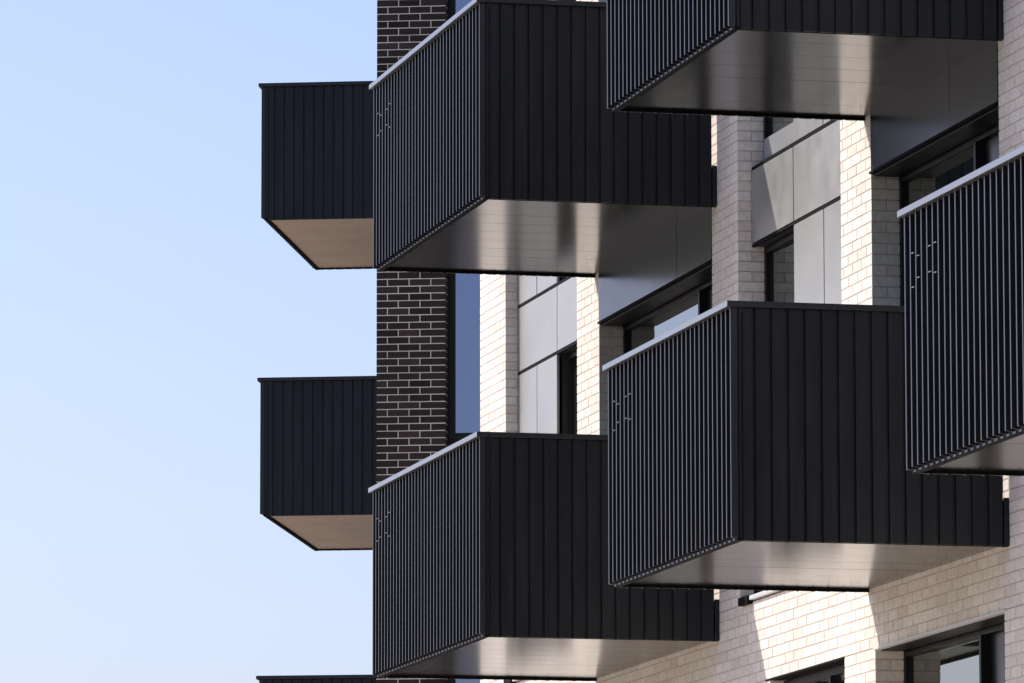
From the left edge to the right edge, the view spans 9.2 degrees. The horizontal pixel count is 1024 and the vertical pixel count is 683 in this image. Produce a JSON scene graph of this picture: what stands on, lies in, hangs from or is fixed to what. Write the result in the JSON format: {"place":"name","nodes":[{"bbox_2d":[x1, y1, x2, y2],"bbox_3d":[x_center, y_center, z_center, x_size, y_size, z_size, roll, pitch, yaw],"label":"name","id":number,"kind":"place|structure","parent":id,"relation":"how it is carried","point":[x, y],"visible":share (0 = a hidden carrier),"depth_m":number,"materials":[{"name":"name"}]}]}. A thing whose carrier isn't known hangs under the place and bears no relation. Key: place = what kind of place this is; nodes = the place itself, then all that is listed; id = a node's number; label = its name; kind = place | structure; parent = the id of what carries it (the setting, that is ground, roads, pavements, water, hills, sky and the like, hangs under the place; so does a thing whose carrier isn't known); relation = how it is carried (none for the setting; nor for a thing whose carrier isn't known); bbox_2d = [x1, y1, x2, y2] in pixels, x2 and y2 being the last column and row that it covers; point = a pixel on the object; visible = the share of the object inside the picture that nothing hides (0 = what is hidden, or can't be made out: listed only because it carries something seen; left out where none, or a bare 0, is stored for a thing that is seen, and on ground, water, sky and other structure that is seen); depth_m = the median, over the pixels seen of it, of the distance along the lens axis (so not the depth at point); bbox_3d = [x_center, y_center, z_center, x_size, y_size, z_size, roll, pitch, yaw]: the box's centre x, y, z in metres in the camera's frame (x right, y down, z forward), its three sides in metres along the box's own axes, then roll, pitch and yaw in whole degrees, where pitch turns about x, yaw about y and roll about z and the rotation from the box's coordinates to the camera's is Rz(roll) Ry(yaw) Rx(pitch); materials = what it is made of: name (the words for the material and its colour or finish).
{"place":"outdoors","nodes":[
{"label":"outdoors","id":0,"kind":"place"},
{"bbox_2d":[0,0,376,682],"label":"sky","id":1,"kind":"structure","parent":0,"point":[146,291],"materials":[{"name":"blue"}]},
{"bbox_2d":[376,0,480,682],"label":"brick building","id":2,"kind":"structure","parent":0,"point":[428,384],"depth_m":65.41,"materials":[{"name":"brown brick"}]},
{"bbox_2d":[258,81,372,269],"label":"balcony","id":3,"kind":"structure","parent":2,"relation":"attached to","point":[316,175],"depth_m":69.60,"materials":[{"name":"black metal"}]},
{"bbox_2d":[256,675,375,682],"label":"balcony","id":4,"kind":"structure","parent":2,"relation":"attached to","point":[321,679],"depth_m":68.79,"materials":[{"name":"black paint"}]},
{"bbox_2d":[257,376,376,550],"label":"balcony","id":5,"kind":"structure","parent":2,"relation":"attached to","point":[318,445],"depth_m":69.16,"materials":[{"name":"black paint"}]},
{"bbox_2d":[448,0,471,19],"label":"window","id":6,"kind":"structure","parent":2,"relation":"in","point":[454,6],"depth_m":66.00,"materials":[{"name":"blue glass"}]},
{"bbox_2d":[448,679,479,682],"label":"window","id":7,"kind":"structure","parent":2,"relation":"in","point":[449,680],"depth_m":65.07,"materials":[{"name":"blue glass"}]},
{"bbox_2d":[448,273,480,439],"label":"window","id":8,"kind":"structure","parent":2,"relation":"in","point":[464,298],"depth_m":65.52,"materials":[{"name":"blue glass"}]},
{"label":"ground","id":9,"kind":"structure","parent":0,"visible":0},
{"bbox_2d":[480,0,1023,682],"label":"brick building","id":10,"kind":"structure","parent":9,"relation":"on","point":[804,210],"depth_m":45.29,"materials":[{"name":"beige brick"}]},
{"bbox_2d":[369,0,716,277],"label":"balcony","id":11,"kind":"structure","parent":10,"relation":"attached to","point":[506,141],"depth_m":47.53,"materials":[{"name":"black metal"}]},
{"bbox_2d":[368,431,718,680],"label":"balcony","id":12,"kind":"structure","parent":10,"relation":"attached to","point":[490,556],"depth_m":47.04,"materials":[{"name":"paint"}]},
{"bbox_2d":[568,350,577,433],"bbox_3d":[0.623,1.321,52.152,0.086,2.596,1.118,2,-8,-13],"label":"window","id":13,"kind":"structure","parent":10,"relation":"in","point":[572,357],"depth_m":52.75,"materials":[{"name":"clear glass"}]},
{"bbox_2d":[624,280,714,594],"bbox_3d":[1.323,0.886,49.191,0.082,2.475,3.508,2,-8,-13],"label":"window","id":14,"kind":"structure","parent":10,"relation":"in","point":[697,301],"depth_m":49.72,"materials":[{"name":"black glass"}]},
{"bbox_2d":[764,232,793,301],"bbox_3d":[2.019,0.523,46.217,0.086,2.596,1.137,2,-8,-13],"label":"window","id":15,"kind":"structure","parent":10,"relation":"in","point":[778,256],"depth_m":46.58,"materials":[{"name":"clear glass"}]},
{"bbox_2d":[764,117,793,159],"bbox_3d":[2.015,-2.674,46.645,0.086,2.656,1.137,2,-8,-13],"label":"window","id":16,"kind":"structure","parent":10,"relation":"in","point":[778,132],"depth_m":46.70,"materials":[{"name":"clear glass"}]},
{"bbox_2d":[607,0,1003,120],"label":"balcony","id":17,"kind":"structure","parent":10,"relation":"attached to","point":[853,60],"depth_m":41.61,"materials":[{"name":"paint"}]},
{"bbox_2d":[602,300,1009,592],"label":"balcony","id":18,"kind":"structure","parent":10,"relation":"attached to","point":[756,445],"depth_m":40.18,"materials":[{"name":"black metal"}]},
{"bbox_2d":[784,664,844,682],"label":"window","id":19,"kind":"structure","parent":10,"relation":"in","point":[836,674],"depth_m":44.67,"materials":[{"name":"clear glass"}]},
{"bbox_2d":[899,125,1003,491],"bbox_3d":[3.012,-0.079,42.010,0.082,2.475,2.888,2,-8,-13],"label":"window","id":20,"kind":"structure","parent":10,"relation":"in","point":[983,149],"depth_m":42.60,"materials":[{"name":"black glass"}]},
{"bbox_2d":[904,623,1005,682],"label":"window","id":21,"kind":"structure","parent":10,"relation":"in","point":[979,656],"depth_m":41.90,"materials":[{"name":"black glass"}]},
{"bbox_2d":[897,145,1023,476],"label":"balcony","id":22,"kind":"structure","parent":10,"relation":"attached to","point":[964,303],"depth_m":35.20,"materials":[{"name":"paint"}]}
]}

